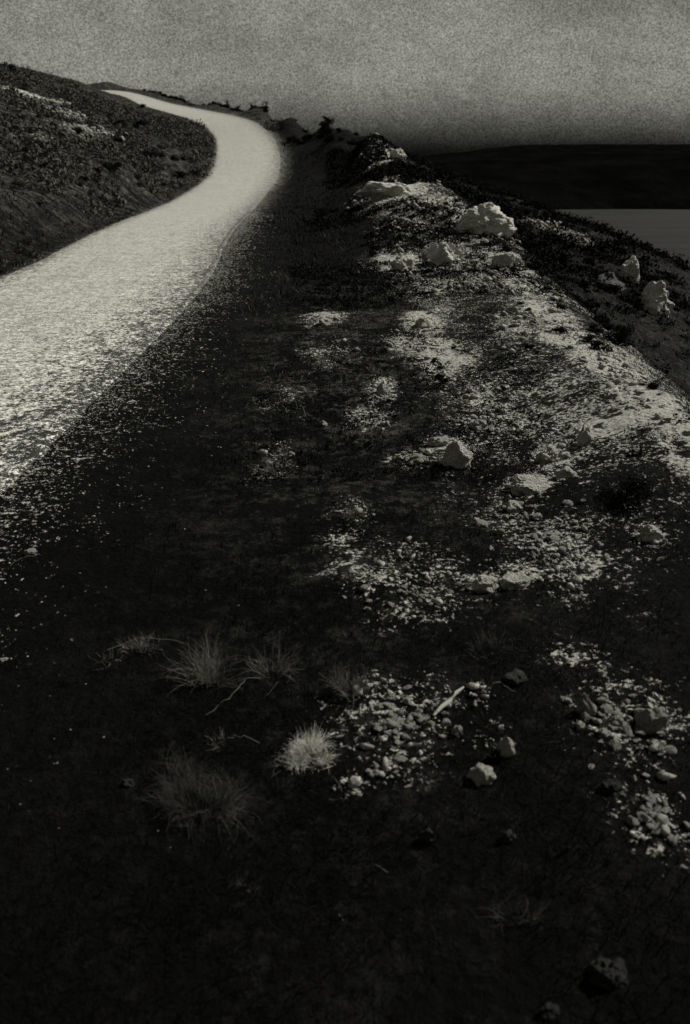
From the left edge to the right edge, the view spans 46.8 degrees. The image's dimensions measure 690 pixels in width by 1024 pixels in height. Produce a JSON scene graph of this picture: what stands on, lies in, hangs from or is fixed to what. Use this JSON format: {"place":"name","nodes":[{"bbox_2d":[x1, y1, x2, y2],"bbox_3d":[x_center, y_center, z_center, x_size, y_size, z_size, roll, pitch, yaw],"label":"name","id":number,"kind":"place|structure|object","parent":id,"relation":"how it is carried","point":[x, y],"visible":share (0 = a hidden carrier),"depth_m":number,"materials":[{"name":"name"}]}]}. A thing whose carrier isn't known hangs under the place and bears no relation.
{"place":"outdoors","nodes":[
{"label":"outdoors","id":0,"kind":"place"},
{"bbox_2d":[0,90,279,494],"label":"road","id":1,"kind":"structure","parent":0,"point":[80,318],"depth_m":10.27,"materials":[{"name":"gravel"}]},
{"bbox_2d":[0,211,285,847],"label":"loose gravel","id":2,"kind":"structure","parent":0,"point":[251,215],"depth_m":8.41,"materials":[{"name":"gravel"}]},
{"bbox_2d":[0,63,689,1023],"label":"hillside ground","id":3,"kind":"structure","parent":0,"point":[490,965],"depth_m":2.83,"materials":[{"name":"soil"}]},
{"bbox_2d":[2,61,15,71],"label":"shrub","id":4,"kind":"object","parent":3,"relation":"on","point":[10,66],"visible":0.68,"depth_m":59.57,"materials":[{"name":"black plant"}]},
{"bbox_2d":[9,179,24,185],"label":"shrub","id":5,"kind":"object","parent":3,"relation":"on","point":[17,183],"visible":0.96,"depth_m":19.41,"materials":[{"name":"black plant"}]},
{"bbox_2d":[24,548,36,554],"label":"rock","id":6,"kind":"object","parent":3,"relation":"on","point":[29,551],"visible":0.97,"depth_m":3.50,"materials":[{"name":"stone"}]},
{"bbox_2d":[105,163,118,170],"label":"shrub","id":7,"kind":"object","parent":3,"relation":"on","point":[114,168],"visible":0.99,"depth_m":28.32,"materials":[{"name":"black plant"}]},
{"bbox_2d":[121,778,134,787],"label":"rock","id":8,"kind":"object","parent":3,"relation":"on","point":[127,782],"visible":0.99,"depth_m":2.21,"materials":[{"name":"stone"}]},
{"bbox_2d":[115,627,161,654],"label":"grass tuft","id":9,"kind":"object","parent":3,"relation":"on","point":[139,645],"visible":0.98,"depth_m":2.81,"materials":[{"name":"plant"}]},
{"bbox_2d":[0,59,282,267],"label":"heath","id":10,"kind":"object","parent":3,"relation":"on","point":[127,112],"visible":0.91,"depth_m":37.58,"materials":[{"name":"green plant"}]},
{"bbox_2d":[150,149,165,157],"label":"shrub","id":11,"kind":"object","parent":3,"relation":"on","point":[162,154],"visible":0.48,"depth_m":41.65,"materials":[{"name":"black plant"}]},
{"bbox_2d":[140,740,213,801],"bbox_3d":[-0.450,0.727,2.236,0.215,0.177,0.227,0,24,0],"label":"grass tuft","id":12,"kind":"object","parent":3,"relation":"on","point":[182,771],"visible":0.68,"depth_m":2.23,"materials":[{"name":"plant"}]},
{"bbox_2d":[136,754,268,846],"bbox_3d":[-0.371,0.775,2.154,0.345,0.208,0.311,17,29,34],"label":"grass tuft","id":13,"kind":"object","parent":3,"relation":"on","point":[187,795],"visible":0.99,"depth_m":2.14,"materials":[{"name":"plant"}]},
{"bbox_2d":[158,629,250,696],"bbox_3d":[-0.482,0.503,2.632,0.332,0.211,0.333,20,31,38],"label":"grass tuft","id":14,"kind":"object","parent":3,"relation":"on","point":[207,676],"visible":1,"depth_m":2.65,"materials":[{"name":"plant"}]},
{"bbox_2d":[209,729,232,751],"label":"grass tuft","id":15,"kind":"object","parent":3,"relation":"on","point":[219,740],"visible":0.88,"depth_m":2.39,"materials":[{"name":"plant"}]},
{"bbox_2d":[229,871,265,894],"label":"grass tuft","id":16,"kind":"object","parent":3,"relation":"on","point":[242,882],"visible":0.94,"depth_m":1.92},
{"bbox_2d":[238,444,270,466],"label":"grass tuft","id":17,"kind":"object","parent":3,"relation":"on","point":[249,457],"visible":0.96,"depth_m":4.68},
{"bbox_2d":[234,631,305,693],"bbox_3d":[-0.251,0.499,2.654,0.261,0.175,0.267,0,24,0],"label":"grass tuft","id":18,"kind":"object","parent":3,"relation":"on","point":[276,669],"visible":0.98,"depth_m":2.68,"materials":[{"name":"plant"}]},
{"bbox_2d":[260,445,302,474],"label":"grass tuft","id":19,"kind":"object","parent":3,"relation":"on","point":[270,468],"visible":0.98,"depth_m":4.54,"materials":[{"name":"plant"}]},
{"bbox_2d":[266,737,316,775],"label":"grass tuft","id":20,"kind":"object","parent":3,"relation":"on","point":[289,756],"visible":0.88,"depth_m":2.31,"materials":[{"name":"plant"}]},
{"bbox_2d":[276,724,339,772],"bbox_3d":[-0.105,0.703,2.339,0.193,0.135,0.210,-11,26,-23],"label":"grass tuft","id":21,"kind":"object","parent":3,"relation":"on","point":[314,746],"visible":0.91,"depth_m":2.34,"materials":[{"name":"plant"}]},
{"bbox_2d":[319,317,331,324],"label":"rock","id":22,"kind":"object","parent":3,"relation":"on","point":[324,321],"visible":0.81,"depth_m":7.97,"materials":[{"name":"stone"}]},
{"bbox_2d":[320,116,333,124],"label":"shrub","id":23,"kind":"object","parent":3,"relation":"on","point":[328,120],"visible":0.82,"depth_m":57.69,"materials":[{"name":"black plant"}]},
{"bbox_2d":[19,447,673,949],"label":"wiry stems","id":24,"kind":"object","parent":3,"relation":"on","point":[319,715],"visible":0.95,"depth_m":2.51,"materials":[{"name":"plant"}]},
{"bbox_2d":[7,85,689,851],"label":"scree","id":25,"kind":"structure","parent":3,"relation":"on","point":[661,775],"depth_m":5.44,"materials":[{"name":"stone"}]},
{"bbox_2d":[319,659,377,704],"bbox_3d":[0.016,0.539,2.550,0.208,0.134,0.194,0,24,0],"label":"grass tuft","id":26,"kind":"object","parent":3,"relation":"on","point":[346,689],"visible":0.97,"depth_m":2.56,"materials":[{"name":"plant"}]},
{"bbox_2d":[337,505,373,519],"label":"grass tuft","id":27,"kind":"object","parent":3,"relation":"on","point":[353,516],"visible":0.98,"depth_m":3.84,"materials":[{"name":"plant"}]},
{"bbox_2d":[373,703,382,710],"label":"stone","id":28,"kind":"object","parent":3,"relation":"on","point":[378,706],"visible":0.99,"depth_m":2.50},
{"bbox_2d":[376,381,390,394],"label":"rock","id":29,"kind":"object","parent":3,"relation":"on","point":[382,388],"visible":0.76,"depth_m":5.83,"materials":[{"name":"stone"}]},
{"bbox_2d":[356,181,411,199],"bbox_3d":[1.247,-9.874,24.657,1.767,0.677,1.366,-3,24,-7],"label":"rock slab","id":30,"kind":"object","parent":3,"relation":"on","point":[372,190],"visible":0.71,"depth_m":24.30,"materials":[{"name":"stone"}]},
{"bbox_2d":[383,702,394,708],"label":"stone","id":31,"kind":"object","parent":3,"relation":"on","point":[387,704],"visible":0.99,"depth_m":2.50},
{"bbox_2d":[387,720,396,727],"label":"stone","id":32,"kind":"object","parent":3,"relation":"on","point":[391,723],"visible":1,"depth_m":2.42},
{"bbox_2d":[390,148,406,161],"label":"rock","id":33,"kind":"object","parent":3,"relation":"on","point":[398,153],"visible":0.55,"depth_m":36.86,"materials":[{"name":"stone"}]},
{"bbox_2d":[393,755,406,763],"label":"stone","id":34,"kind":"object","parent":3,"relation":"on","point":[399,759],"visible":0.98,"depth_m":2.29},
{"bbox_2d":[389,258,414,270],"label":"boulder","id":35,"kind":"object","parent":3,"relation":"on","point":[404,263],"visible":0.54,"depth_m":12.66,"materials":[{"name":"stone"}]},
{"bbox_2d":[407,452,428,464],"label":"rock","id":36,"kind":"object","parent":3,"relation":"on","point":[415,457],"visible":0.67,"depth_m":4.56,"materials":[{"name":"stone"}]},
{"bbox_2d":[415,317,433,328],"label":"rock","id":37,"kind":"object","parent":3,"relation":"on","point":[421,322],"visible":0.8,"depth_m":7.70,"materials":[{"name":"stone"}]},
{"bbox_2d":[418,827,435,844],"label":"rock","id":38,"kind":"object","parent":3,"relation":"on","point":[427,834],"visible":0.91,"depth_m":2.03,"materials":[{"name":"stone"}]},
{"bbox_2d":[428,436,448,446],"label":"rock","id":39,"kind":"object","parent":3,"relation":"on","point":[438,441],"visible":0.85,"depth_m":4.80,"materials":[{"name":"stone"}]},
{"bbox_2d":[426,242,463,264],"bbox_3d":[1.616,-4.167,13.048,0.681,0.495,0.533,13,17,23],"label":"boulder","id":40,"kind":"object","parent":3,"relation":"on","point":[441,252],"visible":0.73,"depth_m":12.89,"materials":[{"name":"stone"}]},
{"bbox_2d":[440,718,450,725],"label":"stone","id":41,"kind":"object","parent":3,"relation":"on","point":[446,721],"visible":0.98,"depth_m":2.44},
{"bbox_2d":[433,686,463,715],"bbox_3d":[0.325,0.594,2.508,0.149,0.036,0.016,-22,32,-40],"label":"stick","id":42,"kind":"object","parent":3,"relation":"on","point":[445,703],"visible":1,"depth_m":2.50,"materials":[{"name":"grey wood"}]},
{"bbox_2d":[439,440,472,468],"bbox_3d":[0.628,-0.306,4.503,0.197,0.207,0.155,-3,15,13],"label":"rock","id":43,"kind":"object","parent":3,"relation":"on","point":[458,453],"visible":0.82,"depth_m":4.45,"materials":[{"name":"stone"}]},
{"bbox_2d":[451,725,462,735],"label":"rock","id":44,"kind":"object","parent":3,"relation":"on","point":[456,729],"visible":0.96,"depth_m":2.40,"materials":[{"name":"stone"}]},
{"bbox_2d":[233,133,689,484],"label":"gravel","id":45,"kind":"structure","parent":3,"relation":"on","point":[416,174],"depth_m":12.91,"materials":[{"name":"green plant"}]},
{"bbox_2d":[470,419,487,429],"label":"rock","id":46,"kind":"object","parent":3,"relation":"on","point":[479,424],"visible":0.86,"depth_m":5.09,"materials":[{"name":"stone"}]},
{"bbox_2d":[466,762,495,786],"bbox_3d":[0.387,0.747,2.253,0.064,0.081,0.067,-17,29,-33],"label":"rock","id":47,"kind":"object","parent":3,"relation":"on","point":[484,771],"visible":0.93,"depth_m":2.24,"materials":[{"name":"stone"}]},
{"bbox_2d":[475,519,487,526],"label":"stone","id":48,"kind":"object","parent":3,"relation":"on","point":[480,522],"visible":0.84,"depth_m":3.74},
{"bbox_2d":[465,575,498,593],"bbox_3d":[0.546,0.290,3.178,0.136,0.091,0.101,3,24,8],"label":"rock","id":49,"kind":"object","parent":3,"relation":"on","point":[478,583],"visible":0.91,"depth_m":3.15,"materials":[{"name":"stone"}]},
{"bbox_2d":[457,202,516,238],"bbox_3d":[2.700,-5.552,15.425,1.170,0.827,1.033,-10,21,-5],"label":"boulder","id":50,"kind":"object","parent":3,"relation":"on","point":[489,217],"visible":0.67,"depth_m":15.12,"materials":[{"name":"stone"}]},
{"bbox_2d":[457,620,521,662],"bbox_3d":[0.503,0.451,2.769,0.253,0.169,0.246,-17,29,-33],"label":"grass tuft","id":51,"kind":"object","parent":3,"relation":"on","point":[488,644],"visible":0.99,"depth_m":2.78,"materials":[{"name":"plant"}]},
{"bbox_2d":[496,736,515,756],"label":"rock","id":52,"kind":"object","parent":3,"relation":"on","point":[505,744],"visible":0.85,"depth_m":2.30,"materials":[{"name":"stone"}]},
{"bbox_2d":[492,252,522,266],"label":"boulder","id":53,"kind":"object","parent":3,"relation":"on","point":[506,259],"visible":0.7,"depth_m":11.99,"materials":[{"name":"stone"}]},
{"bbox_2d":[503,829,515,843],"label":"rock","id":54,"kind":"object","parent":3,"relation":"on","point":[509,837],"visible":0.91,"depth_m":2.05,"materials":[{"name":"stone"}]},
{"bbox_2d":[471,888,550,930],"bbox_3d":[0.388,0.929,1.838,0.200,0.133,0.122,-7,25,-16],"label":"grass tuft","id":55,"kind":"object","parent":3,"relation":"on","point":[513,917],"visible":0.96,"depth_m":1.84,"materials":[{"name":"plant"}]},
{"bbox_2d":[507,500,523,511],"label":"rock","id":56,"kind":"object","parent":3,"relation":"on","point":[513,505],"visible":0.91,"depth_m":3.90,"materials":[{"name":"stone"}]},
{"bbox_2d":[503,668,527,685],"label":"rock","id":57,"kind":"object","parent":3,"relation":"on","point":[513,676],"visible":0.96,"depth_m":2.61,"materials":[{"name":"stone"}]},
{"bbox_2d":[500,572,531,589],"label":"rock","id":58,"kind":"object","parent":3,"relation":"on","point":[521,580],"visible":0.91,"depth_m":3.18,"materials":[{"name":"stone"}]},
{"bbox_2d":[510,474,549,494],"bbox_3d":[0.956,-0.142,4.109,0.210,0.074,0.193,5,26,10],"label":"rock slab","id":59,"kind":"object","parent":3,"relation":"on","point":[531,484],"visible":0.98,"depth_m":4.08,"materials":[{"name":"stone"}]},
{"bbox_2d":[524,262,538,269],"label":"shrub","id":60,"kind":"object","parent":3,"relation":"on","point":[531,265],"visible":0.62,"depth_m":12.03,"materials":[{"name":"black plant"}]},
{"bbox_2d":[539,1002,559,1020],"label":"rock","id":61,"kind":"object","parent":3,"relation":"on","point":[546,1011],"visible":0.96,"depth_m":1.63,"materials":[{"name":"stone"}]},
{"bbox_2d":[411,154,689,372],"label":"heath","id":62,"kind":"object","parent":3,"relation":"on","point":[473,197],"visible":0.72,"depth_m":28.14,"materials":[{"name":"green plant"}]},
{"bbox_2d":[535,445,566,462],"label":"rock","id":63,"kind":"object","parent":3,"relation":"on","point":[549,453],"visible":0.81,"depth_m":4.42,"materials":[{"name":"stone"}]},
{"bbox_2d":[551,326,567,332],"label":"shrub","id":64,"kind":"object","parent":3,"relation":"on","point":[560,329],"visible":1,"depth_m":7.13,"materials":[{"name":"black plant"}]},
{"bbox_2d":[552,300,566,309],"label":"shrub","id":65,"kind":"object","parent":3,"relation":"on","point":[559,305],"visible":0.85,"depth_m":8.56,"materials":[{"name":"black plant"}]},
{"bbox_2d":[558,546,566,553],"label":"stone","id":66,"kind":"object","parent":3,"relation":"on","point":[562,549],"visible":1,"depth_m":3.44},
{"bbox_2d":[554,466,576,478],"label":"rock","id":67,"kind":"object","parent":3,"relation":"on","point":[567,471],"visible":0.9,"depth_m":4.13,"materials":[{"name":"stone"}]},
{"bbox_2d":[559,696,571,703],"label":"stone","id":68,"kind":"object","parent":3,"relation":"on","point":[568,700],"visible":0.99,"depth_m":2.55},
{"bbox_2d":[562,500,572,505],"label":"stone","id":69,"kind":"object","parent":3,"relation":"on","point":[568,502],"visible":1,"depth_m":3.87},
{"bbox_2d":[576,720,584,730],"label":"stone","id":70,"kind":"object","parent":3,"relation":"on","point":[580,725],"visible":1,"depth_m":2.43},
{"bbox_2d":[580,711,589,721],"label":"stone","id":71,"kind":"object","parent":3,"relation":"on","point":[586,716],"visible":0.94,"depth_m":2.48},
{"bbox_2d":[577,424,593,445],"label":"rock","id":72,"kind":"object","parent":3,"relation":"on","point":[585,436],"visible":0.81,"depth_m":4.52,"materials":[{"name":"stone"}]},
{"bbox_2d":[576,693,595,715],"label":"rock","id":73,"kind":"object","parent":3,"relation":"on","point":[586,704],"visible":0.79,"depth_m":2.49,"materials":[{"name":"stone"}]},
{"bbox_2d":[580,299,597,307],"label":"shrub","id":74,"kind":"object","parent":3,"relation":"on","point":[590,304],"visible":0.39,"depth_m":13.10,"materials":[{"name":"black plant"}]},
{"bbox_2d":[579,334,604,344],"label":"shrub","id":75,"kind":"object","parent":3,"relation":"on","point":[588,338],"visible":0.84,"depth_m":6.83,"materials":[{"name":"black plant"}]},
{"bbox_2d":[587,323,603,332],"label":"shrub","id":76,"kind":"object","parent":3,"relation":"on","point":[591,327],"visible":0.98,"depth_m":7.71,"materials":[{"name":"black plant"}]},
{"bbox_2d":[588,340,613,351],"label":"shrub","id":77,"kind":"object","parent":3,"relation":"on","point":[595,345],"visible":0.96,"depth_m":6.56,"materials":[{"name":"black plant"}]},
{"bbox_2d":[596,696,606,703],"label":"stone","id":78,"kind":"object","parent":3,"relation":"on","point":[601,700],"visible":0.95,"depth_m":2.54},
{"bbox_2d":[590,311,614,323],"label":"shrub","id":79,"kind":"object","parent":3,"relation":"on","point":[602,318],"visible":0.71,"depth_m":8.87,"materials":[{"name":"black plant"}]},
{"bbox_2d":[597,727,607,736],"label":"stone","id":80,"kind":"object","parent":3,"relation":"on","point":[603,731],"visible":0.97,"depth_m":2.40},
{"bbox_2d":[601,703,613,713],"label":"stone","id":81,"kind":"object","parent":3,"relation":"on","point":[606,708],"visible":0.96,"depth_m":2.50,"materials":[{"name":"stone"}]},
{"bbox_2d":[588,956,627,989],"bbox_3d":[0.564,1.005,1.712,0.088,0.124,0.070,4,24,10],"label":"rock","id":82,"kind":"object","parent":3,"relation":"on","point":[608,973],"visible":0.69,"depth_m":1.68,"materials":[{"name":"stone"}]},
{"bbox_2d":[600,323,618,331],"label":"shrub","id":83,"kind":"object","parent":3,"relation":"on","point":[608,326],"visible":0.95,"depth_m":8.49,"materials":[{"name":"black plant"}]},
{"bbox_2d":[594,272,625,292],"bbox_3d":[5.712,-4.843,17.113,0.836,0.597,0.684,-13,29,-24],"label":"rock slab","id":84,"kind":"object","parent":3,"relation":"on","point":[610,279],"visible":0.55,"depth_m":16.90,"materials":[{"name":"stone"}]},
{"bbox_2d":[597,779,622,796],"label":"rock","id":85,"kind":"object","parent":3,"relation":"on","point":[609,785],"visible":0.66,"depth_m":2.20,"materials":[{"name":"stone"}]},
{"bbox_2d":[609,739,621,750],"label":"stone","id":86,"kind":"object","parent":3,"relation":"on","point":[616,743],"visible":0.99,"depth_m":2.36,"materials":[{"name":"stone"}]},
{"bbox_2d":[603,329,632,345],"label":"shrub","id":87,"kind":"object","parent":3,"relation":"on","point":[620,337],"visible":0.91,"depth_m":7.02,"materials":[{"name":"black plant"}]},
{"bbox_2d":[616,324,636,335],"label":"shrub","id":88,"kind":"object","parent":3,"relation":"on","point":[624,328],"visible":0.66,"depth_m":13.01,"materials":[{"name":"black plant"}]},
{"bbox_2d":[622,725,632,737],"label":"stone","id":89,"kind":"object","parent":3,"relation":"on","point":[625,728],"visible":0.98,"depth_m":2.42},
{"bbox_2d":[599,471,656,516],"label":"shrub","id":90,"kind":"object","parent":3,"relation":"on","point":[635,494],"visible":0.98,"depth_m":3.78,"materials":[{"name":"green plant"}]},
{"bbox_2d":[618,255,639,282],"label":"boulder","id":91,"kind":"object","parent":3,"relation":"on","point":[631,265],"visible":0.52,"depth_m":20.82,"materials":[{"name":"stone"}]},
{"bbox_2d":[614,288,644,305],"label":"shrub","id":92,"kind":"object","parent":3,"relation":"on","point":[628,298],"visible":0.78,"depth_m":15.99,"materials":[{"name":"black plant"}]},
{"bbox_2d":[626,815,639,825],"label":"stone","id":93,"kind":"object","parent":3,"relation":"on","point":[634,821],"visible":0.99,"depth_m":2.10,"materials":[{"name":"stone"}]},
{"bbox_2d":[634,728,646,735],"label":"stone","id":94,"kind":"object","parent":3,"relation":"on","point":[642,732],"visible":1,"depth_m":2.41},
{"bbox_2d":[637,812,649,822],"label":"stone","id":95,"kind":"object","parent":3,"relation":"on","point":[643,817],"visible":1,"depth_m":2.11,"materials":[{"name":"stone"}]},
{"bbox_2d":[634,707,667,733],"bbox_3d":[0.938,0.652,2.447,0.099,0.114,0.072,8,14,17],"label":"rock","id":96,"kind":"object","parent":3,"relation":"on","point":[657,717],"visible":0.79,"depth_m":2.42,"materials":[{"name":"stone"}]},
{"bbox_2d":[645,823,656,829],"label":"stone","id":97,"kind":"object","parent":3,"relation":"on","point":[648,825],"visible":0.91,"depth_m":2.08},
{"bbox_2d":[647,791,655,802],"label":"stone","id":98,"kind":"object","parent":3,"relation":"on","point":[651,796],"visible":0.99,"depth_m":2.17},
{"bbox_2d":[639,524,665,542],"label":"rock","id":99,"kind":"object","parent":3,"relation":"on","point":[650,533],"visible":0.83,"depth_m":3.47,"materials":[{"name":"stone"}]},
{"bbox_2d":[648,809,656,818],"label":"stone","id":100,"kind":"object","parent":3,"relation":"on","point":[651,813],"visible":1,"depth_m":2.12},
{"bbox_2d":[640,272,665,281],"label":"shrub","id":101,"kind":"object","parent":3,"relation":"on","point":[649,276],"visible":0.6,"depth_m":22.81,"materials":[{"name":"black plant"}]},
{"bbox_2d":[647,379,659,389],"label":"shrub","id":102,"kind":"object","parent":3,"relation":"on","point":[653,385],"visible":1,"depth_m":5.26,"materials":[{"name":"black plant"}]},
{"bbox_2d":[635,280,674,317],"bbox_3d":[6.230,-4.180,16.056,0.793,0.960,0.665,15,16,6],"label":"boulder","id":103,"kind":"object","parent":3,"relation":"on","point":[655,298],"visible":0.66,"depth_m":15.84,"materials":[{"name":"stone"}]},
{"bbox_2d":[661,806,671,813],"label":"stone","id":104,"kind":"object","parent":3,"relation":"on","point":[665,810],"visible":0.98,"depth_m":2.14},
{"bbox_2d":[664,745,676,755],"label":"stone","id":105,"kind":"object","parent":3,"relation":"on","point":[670,748],"visible":0.99,"depth_m":2.35,"materials":[{"name":"stone"}]},
{"bbox_2d":[666,834,676,846],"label":"stone","id":106,"kind":"object","parent":3,"relation":"on","point":[670,837],"visible":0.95,"depth_m":2.05,"materials":[{"name":"stone"}]},
{"bbox_2d":[0,0,689,156],"label":"sky","id":107,"kind":"structure","parent":0,"point":[431,77],"materials":[{"name":"grey"}]},
{"bbox_2d":[8,192,687,907],"bbox_3d":[0.734,-4.361,13.013,4.622,0.872,24.762,0,24,0],"label":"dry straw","id":108,"kind":"object","parent":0,"point":[374,346],"visible":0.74,"depth_m":7.09,"materials":[{"name":"plant"}]},
{"bbox_2d":[417,150,689,209],"bbox_3d":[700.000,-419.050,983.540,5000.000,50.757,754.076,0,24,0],"label":"wooded mountain","id":109,"kind":"structure","parent":0,"point":[580,179],"depth_m":784.12,"materials":[{"name":"plant"}]},
{"bbox_2d":[459,144,689,152],"bbox_3d":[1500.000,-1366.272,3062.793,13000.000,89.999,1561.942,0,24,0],"label":"distant mountain","id":110,"kind":"structure","parent":0,"point":[677,148],"depth_m":2762.49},
{"bbox_2d":[551,209,689,266],"bbox_3d":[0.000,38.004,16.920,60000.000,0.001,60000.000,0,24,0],"label":"valley ground","id":111,"kind":"structure","parent":0,"point":[665,229],"depth_m":548.68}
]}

